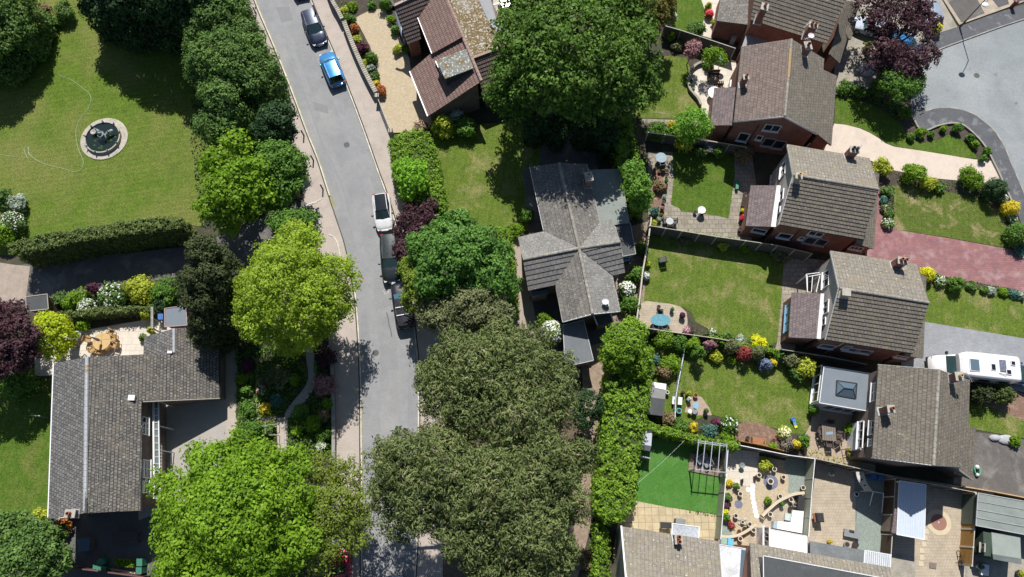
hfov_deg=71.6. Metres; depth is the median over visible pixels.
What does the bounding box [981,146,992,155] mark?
shrub
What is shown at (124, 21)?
shade tree
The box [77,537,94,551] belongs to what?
cold frame
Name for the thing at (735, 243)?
garden fence
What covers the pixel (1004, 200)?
shrub
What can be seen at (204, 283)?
yew tree
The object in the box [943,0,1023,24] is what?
driveway
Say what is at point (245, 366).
shrub
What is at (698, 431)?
ground cover
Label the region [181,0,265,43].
feathery tree
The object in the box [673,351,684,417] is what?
trellis
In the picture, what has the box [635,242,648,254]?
shrub
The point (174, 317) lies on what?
shed
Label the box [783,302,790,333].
window
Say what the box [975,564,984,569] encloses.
flower pot
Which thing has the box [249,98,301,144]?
dark conifer
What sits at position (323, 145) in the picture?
road
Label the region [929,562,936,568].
wood store
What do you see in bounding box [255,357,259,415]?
path
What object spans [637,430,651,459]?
playhouse
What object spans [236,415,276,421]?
path
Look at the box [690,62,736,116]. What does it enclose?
patio
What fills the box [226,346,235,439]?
path
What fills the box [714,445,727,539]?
garden fence
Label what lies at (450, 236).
horse chestnut
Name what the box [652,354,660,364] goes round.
shrub
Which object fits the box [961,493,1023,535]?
shed
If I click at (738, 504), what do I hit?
slate circle
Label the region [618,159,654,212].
cypress tree
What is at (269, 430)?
shrub
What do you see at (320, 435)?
shrub
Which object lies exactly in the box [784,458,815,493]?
garden gravel
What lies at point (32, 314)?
garden soil
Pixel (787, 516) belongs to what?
glass panel
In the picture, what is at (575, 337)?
garage
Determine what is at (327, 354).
shrub
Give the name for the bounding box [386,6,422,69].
garden soil
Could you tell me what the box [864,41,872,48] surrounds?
shrub
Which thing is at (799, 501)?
storage box
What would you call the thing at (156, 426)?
glazed lean to
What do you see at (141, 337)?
shrub
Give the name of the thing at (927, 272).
flowering shrub
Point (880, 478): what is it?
wheelie bin
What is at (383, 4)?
shrub
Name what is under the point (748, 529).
garden wall
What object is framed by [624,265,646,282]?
shrub
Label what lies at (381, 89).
shrub
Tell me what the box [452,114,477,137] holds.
shrub
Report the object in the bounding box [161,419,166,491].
retaining wall
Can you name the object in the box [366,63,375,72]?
shrub
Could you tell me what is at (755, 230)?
window
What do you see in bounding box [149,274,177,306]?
shrub
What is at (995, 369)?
motorhome
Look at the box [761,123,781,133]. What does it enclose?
window
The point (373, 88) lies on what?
stone wall
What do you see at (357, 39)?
shrub
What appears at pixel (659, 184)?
shrub
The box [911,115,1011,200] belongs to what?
kerb
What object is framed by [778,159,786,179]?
window
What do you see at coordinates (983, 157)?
shrub
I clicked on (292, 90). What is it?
gutter
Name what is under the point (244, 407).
shrub
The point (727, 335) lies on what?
shrub
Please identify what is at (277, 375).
shrub
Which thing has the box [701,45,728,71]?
acer tree
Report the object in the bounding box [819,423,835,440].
dining table
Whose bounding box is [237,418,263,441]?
shrub
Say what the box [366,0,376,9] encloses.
shrub
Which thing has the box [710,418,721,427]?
shrub
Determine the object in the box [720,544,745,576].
flat roofed extension
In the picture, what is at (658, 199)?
garden soil
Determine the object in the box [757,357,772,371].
shrub
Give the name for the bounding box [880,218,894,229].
shrub
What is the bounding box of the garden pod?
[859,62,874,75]
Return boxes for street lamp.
[959,0,988,27]
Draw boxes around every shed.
[25,294,60,313]
[164,306,195,328]
[647,382,665,416]
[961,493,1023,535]
[973,531,1021,563]
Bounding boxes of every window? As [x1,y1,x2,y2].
[142,416,149,435]
[142,459,151,479]
[142,480,149,493]
[623,256,630,261]
[735,132,750,143]
[750,227,767,235]
[754,135,763,141]
[759,137,776,147]
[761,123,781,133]
[762,526,769,545]
[769,168,777,185]
[770,140,786,150]
[775,232,792,240]
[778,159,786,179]
[779,188,783,202]
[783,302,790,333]
[801,237,818,245]
[806,231,824,237]
[809,365,822,403]
[812,238,829,247]
[817,344,836,350]
[818,405,860,414]
[820,268,829,289]
[822,317,825,325]
[823,299,828,314]
[840,345,852,350]
[841,347,860,353]
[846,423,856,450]
[847,245,864,251]
[853,349,873,355]
[855,421,864,449]
[867,420,872,435]
[867,438,871,446]
[869,382,875,402]
[892,355,909,359]
[979,542,985,551]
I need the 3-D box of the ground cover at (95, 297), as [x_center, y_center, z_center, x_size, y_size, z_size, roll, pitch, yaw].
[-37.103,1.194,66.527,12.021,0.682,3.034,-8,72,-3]
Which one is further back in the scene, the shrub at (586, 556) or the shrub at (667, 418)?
the shrub at (667, 418)
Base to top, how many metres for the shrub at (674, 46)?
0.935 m
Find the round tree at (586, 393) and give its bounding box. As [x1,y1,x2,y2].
[571,388,605,431]
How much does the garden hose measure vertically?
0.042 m
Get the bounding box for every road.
[257,0,417,576]
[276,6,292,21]
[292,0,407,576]
[292,57,350,219]
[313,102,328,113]
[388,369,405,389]
[917,20,1023,189]
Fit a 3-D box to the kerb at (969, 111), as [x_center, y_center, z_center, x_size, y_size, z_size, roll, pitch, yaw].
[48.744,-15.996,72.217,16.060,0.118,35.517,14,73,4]
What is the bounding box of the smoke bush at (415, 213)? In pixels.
[390,197,439,262]
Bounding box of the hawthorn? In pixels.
[395,256,445,316]
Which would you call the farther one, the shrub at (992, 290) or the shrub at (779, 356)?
the shrub at (992, 290)
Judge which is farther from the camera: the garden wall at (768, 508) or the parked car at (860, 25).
the parked car at (860, 25)
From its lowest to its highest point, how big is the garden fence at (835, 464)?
1.855 m
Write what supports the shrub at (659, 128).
on the garden soil at (655, 147)
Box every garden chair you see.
[656,309,663,313]
[659,162,665,168]
[672,217,677,225]
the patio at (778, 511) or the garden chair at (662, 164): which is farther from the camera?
the garden chair at (662, 164)
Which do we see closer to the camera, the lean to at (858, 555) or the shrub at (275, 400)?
the lean to at (858, 555)
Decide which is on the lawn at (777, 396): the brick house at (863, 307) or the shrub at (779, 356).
the shrub at (779, 356)
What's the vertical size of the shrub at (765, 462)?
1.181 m
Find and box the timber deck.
[688,453,721,476]
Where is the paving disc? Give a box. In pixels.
[931,514,946,530]
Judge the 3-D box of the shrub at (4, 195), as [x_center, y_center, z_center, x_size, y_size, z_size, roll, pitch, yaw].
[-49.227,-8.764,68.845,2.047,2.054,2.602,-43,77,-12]
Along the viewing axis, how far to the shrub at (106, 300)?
65.47 m
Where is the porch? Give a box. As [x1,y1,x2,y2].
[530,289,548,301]
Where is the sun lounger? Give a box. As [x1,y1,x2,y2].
[843,529,859,538]
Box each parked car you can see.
[300,8,327,47]
[319,50,345,88]
[327,550,352,576]
[371,192,393,231]
[378,234,402,283]
[386,575,402,576]
[389,281,415,329]
[853,16,888,37]
[892,30,923,58]
[921,0,943,28]
[1010,362,1023,386]
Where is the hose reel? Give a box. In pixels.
[973,465,980,476]
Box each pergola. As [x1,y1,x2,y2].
[261,417,288,447]
[689,440,726,474]
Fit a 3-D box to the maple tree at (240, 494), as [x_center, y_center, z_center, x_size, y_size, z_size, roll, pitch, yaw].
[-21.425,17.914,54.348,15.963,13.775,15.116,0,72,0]
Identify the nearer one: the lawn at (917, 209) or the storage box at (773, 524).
the storage box at (773, 524)
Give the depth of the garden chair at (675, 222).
68.65 m
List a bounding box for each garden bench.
[707,69,720,78]
[751,436,765,445]
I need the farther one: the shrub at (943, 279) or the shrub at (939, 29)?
the shrub at (939, 29)
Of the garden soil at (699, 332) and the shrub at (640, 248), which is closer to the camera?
the garden soil at (699, 332)
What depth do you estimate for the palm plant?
73.98 m
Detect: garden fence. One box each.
[67,566,150,576]
[634,217,651,321]
[644,328,729,341]
[645,132,707,147]
[645,225,812,260]
[661,25,735,58]
[707,140,746,153]
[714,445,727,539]
[736,440,783,451]
[737,444,815,459]
[777,349,867,368]
[800,459,815,536]
[815,458,893,477]
[880,478,895,555]
[886,477,974,492]
[958,492,976,566]
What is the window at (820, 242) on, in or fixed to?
in the brick house at (816, 200)
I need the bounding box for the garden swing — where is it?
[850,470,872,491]
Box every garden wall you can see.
[721,523,756,537]
[760,491,804,516]
[960,486,1023,498]
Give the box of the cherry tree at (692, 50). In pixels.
[683,38,701,64]
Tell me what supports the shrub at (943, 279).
on the garden soil at (978, 284)
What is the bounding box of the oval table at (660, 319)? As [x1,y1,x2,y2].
[650,314,670,325]
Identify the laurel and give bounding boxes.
[874,66,926,103]
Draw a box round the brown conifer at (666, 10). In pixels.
[637,0,677,42]
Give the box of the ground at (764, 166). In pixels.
[0,0,1023,576]
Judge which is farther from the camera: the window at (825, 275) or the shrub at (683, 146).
the shrub at (683, 146)
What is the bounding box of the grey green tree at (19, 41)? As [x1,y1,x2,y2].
[0,0,57,87]
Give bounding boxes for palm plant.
[702,61,714,69]
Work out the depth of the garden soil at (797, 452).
62.88 m
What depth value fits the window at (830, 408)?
63.04 m
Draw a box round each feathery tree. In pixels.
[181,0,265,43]
[181,22,268,103]
[189,73,271,160]
[220,16,293,117]
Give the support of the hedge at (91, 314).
on the garden soil at (32, 314)
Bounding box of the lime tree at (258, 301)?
[229,217,363,366]
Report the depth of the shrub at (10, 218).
67.63 m
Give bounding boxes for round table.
[93,333,110,349]
[656,153,666,162]
[666,218,673,224]
[693,402,698,408]
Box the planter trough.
[113,558,136,567]
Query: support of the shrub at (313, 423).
on the garden soil at (300, 389)
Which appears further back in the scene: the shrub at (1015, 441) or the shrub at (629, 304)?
the shrub at (629, 304)
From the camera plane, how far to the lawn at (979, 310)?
66.45 m
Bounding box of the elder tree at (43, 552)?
[0,508,74,576]
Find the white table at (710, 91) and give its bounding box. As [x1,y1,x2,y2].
[708,86,717,97]
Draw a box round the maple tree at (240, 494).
[143,424,334,576]
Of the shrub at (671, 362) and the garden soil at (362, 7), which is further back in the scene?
the garden soil at (362, 7)
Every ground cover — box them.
[61,278,178,312]
[190,85,304,226]
[234,346,331,456]
[234,419,276,446]
[341,2,380,83]
[496,110,640,148]
[643,417,738,439]
[690,329,749,341]
[707,334,778,356]
[802,447,862,465]
[840,90,906,116]
[884,186,894,213]
[896,173,980,195]
[935,273,1007,291]
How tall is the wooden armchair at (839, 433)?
0.900 m
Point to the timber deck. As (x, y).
(692, 463)
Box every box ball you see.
[364,51,378,63]
[651,328,676,348]
[670,334,687,352]
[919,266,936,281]
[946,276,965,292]
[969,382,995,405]
[979,176,1009,202]
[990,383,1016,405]
[999,200,1020,216]
[1000,221,1023,246]
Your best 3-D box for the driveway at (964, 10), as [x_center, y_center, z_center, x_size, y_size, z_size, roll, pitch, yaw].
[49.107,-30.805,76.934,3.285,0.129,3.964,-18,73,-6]
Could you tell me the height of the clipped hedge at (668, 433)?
2.358 m
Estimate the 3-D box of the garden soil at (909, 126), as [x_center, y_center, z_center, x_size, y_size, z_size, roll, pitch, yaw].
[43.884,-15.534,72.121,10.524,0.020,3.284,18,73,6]
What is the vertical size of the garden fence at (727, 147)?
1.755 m
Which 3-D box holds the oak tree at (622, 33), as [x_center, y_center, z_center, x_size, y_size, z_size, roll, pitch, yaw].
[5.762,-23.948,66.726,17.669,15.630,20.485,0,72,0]
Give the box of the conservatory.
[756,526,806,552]
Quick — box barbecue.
[813,513,823,521]
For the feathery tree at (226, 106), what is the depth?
65.09 m
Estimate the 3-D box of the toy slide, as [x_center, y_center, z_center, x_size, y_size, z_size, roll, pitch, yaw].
[25.104,11.924,63.163,0.400,0.340,0.960,-19,73,-6]
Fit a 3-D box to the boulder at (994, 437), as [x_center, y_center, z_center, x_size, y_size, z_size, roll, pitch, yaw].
[42.742,13.216,62.835,1.100,0.500,0.605,0,72,0]
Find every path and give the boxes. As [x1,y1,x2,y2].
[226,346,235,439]
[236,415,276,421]
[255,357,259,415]
[277,418,287,451]
[285,347,316,417]
[512,235,539,362]
[533,293,633,377]
[570,343,605,576]
[613,221,648,323]
[642,119,697,125]
[700,0,718,38]
[775,257,825,350]
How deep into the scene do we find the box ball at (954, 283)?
66.23 m
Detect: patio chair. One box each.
[81,335,92,342]
[86,345,97,353]
[94,349,104,354]
[105,328,116,335]
[110,334,119,341]
[112,341,121,348]
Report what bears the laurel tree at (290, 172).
on the ground at (764, 166)
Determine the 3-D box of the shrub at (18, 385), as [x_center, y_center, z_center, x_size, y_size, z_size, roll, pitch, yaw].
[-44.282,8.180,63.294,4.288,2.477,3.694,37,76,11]
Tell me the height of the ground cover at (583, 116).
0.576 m
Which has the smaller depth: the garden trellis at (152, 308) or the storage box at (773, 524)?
the storage box at (773, 524)
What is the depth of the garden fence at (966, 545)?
59.29 m
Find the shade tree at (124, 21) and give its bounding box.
[74,0,260,56]
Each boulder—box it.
[989,434,1000,440]
[998,435,1010,444]
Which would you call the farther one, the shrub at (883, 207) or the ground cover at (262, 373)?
the shrub at (883, 207)
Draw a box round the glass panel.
[784,513,791,520]
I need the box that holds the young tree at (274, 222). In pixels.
[262,205,322,243]
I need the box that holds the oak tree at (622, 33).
[479,0,668,127]
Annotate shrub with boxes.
[0,188,15,210]
[0,210,27,236]
[0,218,17,248]
[0,361,45,402]
[6,193,27,211]
[32,507,48,520]
[33,2,52,19]
[51,0,75,21]
[51,290,65,305]
[52,16,62,27]
[58,518,74,531]
[60,286,89,311]
[75,296,96,310]
[75,319,90,330]
[86,282,101,294]
[94,280,128,307]
[121,274,154,305]
[138,333,146,341]
[140,311,150,321]
[146,326,154,333]
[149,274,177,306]
[151,294,168,310]
[235,373,248,384]
[237,384,252,395]
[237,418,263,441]
[239,357,256,372]
[239,399,255,418]
[255,385,267,396]
[259,402,272,413]
[261,364,290,390]
[263,422,274,435]
[269,393,283,408]
[289,373,300,385]
[290,425,303,437]
[292,404,309,420]
[302,415,321,432]
[311,373,337,397]
[313,344,339,369]
[315,428,331,442]
[315,441,326,451]
[317,408,330,422]
[322,397,332,409]
[339,5,348,16]
[344,13,356,23]
[346,1,357,12]
[349,23,358,32]
[353,34,361,43]
[357,41,369,53]
[362,59,368,66]
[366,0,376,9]
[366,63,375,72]
[370,71,379,80]
[373,80,379,86]
[376,0,391,10]
[376,84,385,95]
[386,15,395,22]
[390,25,399,35]
[392,43,401,53]
[402,44,409,53]
[411,120,429,134]
[429,113,455,139]
[449,107,463,123]
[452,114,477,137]
[507,221,524,238]
[519,207,534,221]
[535,311,551,325]
[541,318,562,346]
[574,548,593,570]
[616,280,635,298]
[618,294,641,314]
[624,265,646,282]
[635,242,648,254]
[643,271,650,280]
[644,121,671,141]
[644,259,650,266]
[648,206,659,217]
[651,220,657,225]
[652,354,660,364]
[653,179,666,192]
[656,365,672,379]
[658,353,681,373]
[661,411,677,425]
[667,12,676,25]
[667,120,675,129]
[668,31,675,41]
[670,39,683,51]
[672,416,689,432]
[674,134,694,153]
[679,237,691,245]
[682,326,690,333]
[684,20,706,35]
[686,335,699,352]
[688,422,698,433]
[689,344,706,359]
[693,146,707,156]
[700,422,718,438]
[701,338,718,352]
[702,140,715,153]
[704,9,713,18]
[705,2,712,9]
[708,327,715,334]
[708,349,722,363]
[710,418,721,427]
[712,146,724,158]
[717,242,729,252]
[719,429,735,441]
[720,414,739,433]
[722,331,732,339]
[723,513,729,521]
[724,493,732,501]
[724,502,730,508]
[726,355,735,364]
[726,478,733,486]
[727,520,735,528]
[731,143,755,163]
[733,483,739,488]
[735,333,746,342]
[739,245,749,252]
[750,333,768,346]
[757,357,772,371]
[757,456,773,471]
[764,496,771,503]
[768,442,778,451]
[769,358,777,366]
[770,251,789,264]
[773,351,784,363]
[776,425,791,439]
[780,436,793,452]
[781,348,800,368]
[788,367,804,382]
[792,439,800,448]
[794,354,817,377]
[796,434,809,447]
[807,405,819,415]
[836,78,855,95]
[842,422,853,434]
[850,85,866,98]
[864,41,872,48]
[869,78,886,97]
[871,156,893,175]
[879,186,892,196]
[879,204,890,213]
[880,195,887,203]
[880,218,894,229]
[883,210,895,219]
[897,106,912,119]
[901,163,927,183]
[906,133,915,140]
[914,127,927,138]
[919,175,938,190]
[927,131,934,137]
[932,23,942,34]
[933,274,947,286]
[934,183,946,193]
[940,125,946,132]
[951,123,964,132]
[958,164,986,190]
[965,134,975,142]
[966,281,977,292]
[969,140,979,148]
[977,154,987,161]
[980,285,988,292]
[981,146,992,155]
[987,285,996,295]
[996,193,1008,203]
[997,286,1008,296]
[1006,214,1017,222]
[1007,289,1020,299]
[1008,435,1020,447]
[1013,244,1023,256]
[1017,291,1023,299]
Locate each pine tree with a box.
[360,414,601,576]
[413,313,583,458]
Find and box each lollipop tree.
[722,338,739,354]
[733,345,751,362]
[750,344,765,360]
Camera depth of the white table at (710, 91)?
72.81 m
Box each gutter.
[256,0,327,183]
[329,190,335,206]
[360,353,362,557]
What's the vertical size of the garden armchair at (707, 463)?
0.900 m
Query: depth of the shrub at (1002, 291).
66.61 m
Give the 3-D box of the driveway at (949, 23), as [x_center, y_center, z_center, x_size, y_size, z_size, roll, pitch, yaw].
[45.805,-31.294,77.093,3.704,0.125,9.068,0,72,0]
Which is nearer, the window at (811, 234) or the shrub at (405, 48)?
the window at (811, 234)
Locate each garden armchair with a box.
[658,256,667,263]
[695,454,706,464]
[703,457,713,467]
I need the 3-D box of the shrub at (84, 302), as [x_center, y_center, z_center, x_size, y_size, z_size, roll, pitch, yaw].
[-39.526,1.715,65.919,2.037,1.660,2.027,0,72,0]
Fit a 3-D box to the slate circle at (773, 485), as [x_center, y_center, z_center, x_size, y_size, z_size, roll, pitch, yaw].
[22.506,16.825,61.787,1.257,0.045,1.257,0,72,0]
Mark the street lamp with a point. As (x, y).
(984, 4)
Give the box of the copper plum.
[850,0,943,80]
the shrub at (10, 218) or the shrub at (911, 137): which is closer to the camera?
the shrub at (10, 218)
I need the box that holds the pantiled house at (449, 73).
[390,0,514,124]
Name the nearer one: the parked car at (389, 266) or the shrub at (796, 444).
the shrub at (796, 444)
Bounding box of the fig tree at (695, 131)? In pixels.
[670,104,714,144]
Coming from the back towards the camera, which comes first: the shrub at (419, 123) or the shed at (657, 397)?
the shrub at (419, 123)
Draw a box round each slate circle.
[735,500,742,508]
[763,474,777,488]
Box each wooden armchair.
[815,426,821,433]
[818,434,825,441]
[825,419,834,425]
[825,441,833,447]
[834,436,842,444]
[836,431,844,438]
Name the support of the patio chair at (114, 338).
on the patio at (128, 333)
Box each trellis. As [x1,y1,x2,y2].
[151,307,161,332]
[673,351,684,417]
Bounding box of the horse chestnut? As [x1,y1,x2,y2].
[404,207,522,312]
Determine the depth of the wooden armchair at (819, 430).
62.61 m
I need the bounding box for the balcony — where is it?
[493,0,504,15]
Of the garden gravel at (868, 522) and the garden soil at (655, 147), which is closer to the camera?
the garden gravel at (868, 522)
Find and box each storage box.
[93,564,110,570]
[719,537,726,544]
[727,538,733,545]
[771,521,777,528]
[794,496,804,509]
[978,564,988,575]
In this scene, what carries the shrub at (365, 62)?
on the garden soil at (362, 7)
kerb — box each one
[254,0,329,195]
[310,0,418,576]
[329,234,340,256]
[354,292,361,576]
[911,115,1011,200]
[915,18,1023,192]
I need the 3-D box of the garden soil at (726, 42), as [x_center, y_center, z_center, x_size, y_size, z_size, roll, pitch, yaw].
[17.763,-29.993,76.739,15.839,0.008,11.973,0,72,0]
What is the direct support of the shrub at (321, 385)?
on the garden soil at (300, 389)
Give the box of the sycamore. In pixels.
[187,127,279,239]
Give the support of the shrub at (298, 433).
on the garden soil at (300, 389)
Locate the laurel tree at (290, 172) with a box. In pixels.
[253,137,311,213]
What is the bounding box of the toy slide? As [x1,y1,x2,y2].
[790,417,796,427]
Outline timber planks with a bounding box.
[110,568,135,573]
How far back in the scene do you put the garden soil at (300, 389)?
64.16 m
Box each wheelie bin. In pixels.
[136,558,147,565]
[136,567,146,573]
[158,314,163,321]
[729,35,736,44]
[735,180,738,189]
[866,474,876,478]
[873,475,883,480]
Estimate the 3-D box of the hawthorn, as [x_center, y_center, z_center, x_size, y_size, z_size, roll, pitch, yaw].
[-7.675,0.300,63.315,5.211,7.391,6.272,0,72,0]
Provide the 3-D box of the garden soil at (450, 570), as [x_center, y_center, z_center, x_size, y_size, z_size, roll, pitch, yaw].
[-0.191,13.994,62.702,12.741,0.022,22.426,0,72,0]
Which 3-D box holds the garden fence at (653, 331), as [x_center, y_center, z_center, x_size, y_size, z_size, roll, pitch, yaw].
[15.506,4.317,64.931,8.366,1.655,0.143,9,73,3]
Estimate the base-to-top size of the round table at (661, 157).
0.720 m
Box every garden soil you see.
[23,279,187,323]
[236,324,331,462]
[339,0,399,84]
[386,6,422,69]
[441,331,579,576]
[615,7,739,51]
[634,47,738,122]
[641,123,722,151]
[646,417,805,460]
[651,168,664,219]
[687,323,773,348]
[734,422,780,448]
[879,171,1023,249]
[882,185,893,220]
[894,115,990,160]
[924,275,1020,292]
[970,382,1023,420]
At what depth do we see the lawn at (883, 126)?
72.37 m
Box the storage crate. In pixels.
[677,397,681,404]
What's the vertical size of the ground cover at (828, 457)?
0.461 m
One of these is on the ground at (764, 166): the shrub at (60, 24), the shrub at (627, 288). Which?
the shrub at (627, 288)
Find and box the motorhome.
[925,351,1021,384]
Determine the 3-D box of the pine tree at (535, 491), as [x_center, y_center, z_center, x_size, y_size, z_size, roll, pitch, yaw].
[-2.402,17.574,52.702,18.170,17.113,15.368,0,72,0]
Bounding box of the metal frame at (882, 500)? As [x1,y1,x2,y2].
[869,491,883,511]
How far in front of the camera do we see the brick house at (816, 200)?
64.32 m
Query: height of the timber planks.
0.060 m
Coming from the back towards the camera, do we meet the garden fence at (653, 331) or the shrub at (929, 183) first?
the shrub at (929, 183)
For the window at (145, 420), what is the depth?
59.58 m
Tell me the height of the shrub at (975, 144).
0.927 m
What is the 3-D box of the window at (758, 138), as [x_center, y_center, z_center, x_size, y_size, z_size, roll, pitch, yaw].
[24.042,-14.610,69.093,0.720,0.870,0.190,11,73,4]
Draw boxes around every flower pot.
[73,331,81,338]
[679,311,685,318]
[766,478,773,484]
[828,470,835,475]
[843,541,849,547]
[852,541,858,547]
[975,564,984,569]
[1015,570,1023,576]
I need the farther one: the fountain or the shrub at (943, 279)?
the fountain
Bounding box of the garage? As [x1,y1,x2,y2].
[562,320,593,367]
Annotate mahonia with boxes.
[391,155,429,201]
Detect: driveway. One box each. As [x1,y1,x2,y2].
[0,263,29,302]
[5,196,317,302]
[356,9,430,132]
[824,124,999,182]
[834,0,924,94]
[864,186,1023,290]
[901,322,1023,391]
[924,0,956,35]
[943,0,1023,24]
[947,0,983,21]
[953,432,1023,496]
[993,0,1008,6]
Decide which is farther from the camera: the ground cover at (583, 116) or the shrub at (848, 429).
the ground cover at (583, 116)
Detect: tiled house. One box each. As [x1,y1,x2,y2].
[47,327,225,519]
[616,523,721,576]
[735,543,890,576]
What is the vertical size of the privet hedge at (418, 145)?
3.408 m
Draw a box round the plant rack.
[714,81,723,86]
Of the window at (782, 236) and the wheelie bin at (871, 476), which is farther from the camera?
the window at (782, 236)
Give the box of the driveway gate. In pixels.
[374,93,393,137]
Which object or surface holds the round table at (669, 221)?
on the patio at (718, 226)
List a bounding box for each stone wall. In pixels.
[330,0,343,24]
[342,20,377,93]
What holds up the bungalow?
on the ground at (764, 166)
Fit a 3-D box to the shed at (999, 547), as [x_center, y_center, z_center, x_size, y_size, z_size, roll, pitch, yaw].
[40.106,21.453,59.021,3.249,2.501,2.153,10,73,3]
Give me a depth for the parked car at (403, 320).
65.17 m
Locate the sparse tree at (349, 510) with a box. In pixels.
[298,447,381,576]
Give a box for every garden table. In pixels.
[698,206,705,214]
[708,77,717,81]
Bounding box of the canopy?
[880,480,925,539]
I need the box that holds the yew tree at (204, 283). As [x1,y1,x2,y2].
[168,230,250,356]
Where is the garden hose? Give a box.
[24,75,90,171]
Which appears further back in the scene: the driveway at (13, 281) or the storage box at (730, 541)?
the driveway at (13, 281)
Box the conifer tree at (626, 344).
[597,315,653,378]
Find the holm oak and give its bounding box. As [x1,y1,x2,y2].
[414,277,517,344]
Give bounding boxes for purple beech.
[0,297,45,379]
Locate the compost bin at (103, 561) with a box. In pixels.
[97,556,109,565]
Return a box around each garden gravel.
[718,453,815,545]
[722,520,731,534]
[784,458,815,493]
[853,472,885,551]
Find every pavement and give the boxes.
[247,0,359,576]
[313,0,444,576]
[907,5,1023,64]
[910,96,1023,223]
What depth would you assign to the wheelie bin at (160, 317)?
65.33 m
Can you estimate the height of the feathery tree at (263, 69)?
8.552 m
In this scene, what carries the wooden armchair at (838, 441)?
on the patio at (823, 416)
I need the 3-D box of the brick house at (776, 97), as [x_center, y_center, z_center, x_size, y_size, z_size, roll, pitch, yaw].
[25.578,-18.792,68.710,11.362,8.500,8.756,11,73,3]
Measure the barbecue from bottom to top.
0.970 m
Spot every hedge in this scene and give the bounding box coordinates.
[7,216,200,269]
[51,304,159,322]
[387,128,448,219]
[497,226,519,325]
[588,345,656,526]
[588,521,611,576]
[607,115,648,221]
[643,420,740,453]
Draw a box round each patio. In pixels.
[35,320,170,375]
[51,511,167,576]
[138,344,237,519]
[523,168,542,233]
[540,131,597,169]
[613,501,717,554]
[638,301,687,332]
[648,152,755,240]
[685,396,711,414]
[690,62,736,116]
[721,450,758,486]
[745,494,802,544]
[804,410,874,471]
[807,464,855,548]
[887,474,993,576]
[891,553,915,576]
[965,494,1023,576]
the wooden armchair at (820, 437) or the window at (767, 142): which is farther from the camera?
the window at (767, 142)
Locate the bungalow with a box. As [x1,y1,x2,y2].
[518,162,635,324]
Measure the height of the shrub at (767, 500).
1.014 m
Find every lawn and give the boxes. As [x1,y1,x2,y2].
[0,0,217,254]
[0,379,51,524]
[432,122,571,230]
[635,55,700,118]
[635,438,720,513]
[644,234,783,343]
[646,340,822,433]
[671,0,704,31]
[671,152,734,217]
[834,96,976,158]
[892,185,1010,248]
[925,284,1023,337]
[969,401,1023,437]
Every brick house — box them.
[706,33,836,154]
[711,0,858,71]
[739,142,878,254]
[780,251,929,362]
[809,364,975,480]
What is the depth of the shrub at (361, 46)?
74.27 m
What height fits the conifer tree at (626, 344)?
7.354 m
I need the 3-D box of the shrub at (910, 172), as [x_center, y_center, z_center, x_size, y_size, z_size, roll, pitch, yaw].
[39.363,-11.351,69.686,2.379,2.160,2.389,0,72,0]
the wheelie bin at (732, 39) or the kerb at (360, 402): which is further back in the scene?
the wheelie bin at (732, 39)
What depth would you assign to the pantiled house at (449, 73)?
70.30 m
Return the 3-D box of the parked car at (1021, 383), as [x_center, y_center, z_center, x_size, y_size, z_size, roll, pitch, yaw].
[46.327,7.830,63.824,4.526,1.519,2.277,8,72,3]
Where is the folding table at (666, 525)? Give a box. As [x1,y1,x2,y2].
[660,522,671,528]
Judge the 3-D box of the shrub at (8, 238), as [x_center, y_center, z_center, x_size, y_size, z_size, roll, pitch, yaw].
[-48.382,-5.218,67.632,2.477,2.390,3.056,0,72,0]
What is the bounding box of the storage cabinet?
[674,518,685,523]
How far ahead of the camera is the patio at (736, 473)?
62.16 m
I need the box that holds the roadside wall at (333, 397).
[329,328,335,545]
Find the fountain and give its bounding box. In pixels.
[80,118,127,159]
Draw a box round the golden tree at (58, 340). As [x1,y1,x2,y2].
[32,310,79,361]
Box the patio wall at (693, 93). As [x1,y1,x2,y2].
[687,61,703,106]
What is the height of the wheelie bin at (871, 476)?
0.970 m
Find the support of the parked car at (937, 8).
on the driveway at (949, 23)
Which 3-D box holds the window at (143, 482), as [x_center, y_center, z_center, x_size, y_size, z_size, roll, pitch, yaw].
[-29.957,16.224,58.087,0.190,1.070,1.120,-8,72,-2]
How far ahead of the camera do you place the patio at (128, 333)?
65.50 m
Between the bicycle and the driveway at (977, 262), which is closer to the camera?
the bicycle
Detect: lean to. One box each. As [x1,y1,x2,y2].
[152,402,174,498]
[593,313,613,329]
[807,541,890,566]
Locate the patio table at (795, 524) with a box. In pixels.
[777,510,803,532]
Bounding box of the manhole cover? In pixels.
[372,350,378,355]
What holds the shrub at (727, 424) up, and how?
on the garden soil at (797, 452)
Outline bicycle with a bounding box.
[956,550,963,566]
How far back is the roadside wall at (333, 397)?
62.96 m
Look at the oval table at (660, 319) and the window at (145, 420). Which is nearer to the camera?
the window at (145, 420)
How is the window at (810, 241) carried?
in the brick house at (816, 200)
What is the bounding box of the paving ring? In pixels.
[926,509,950,534]

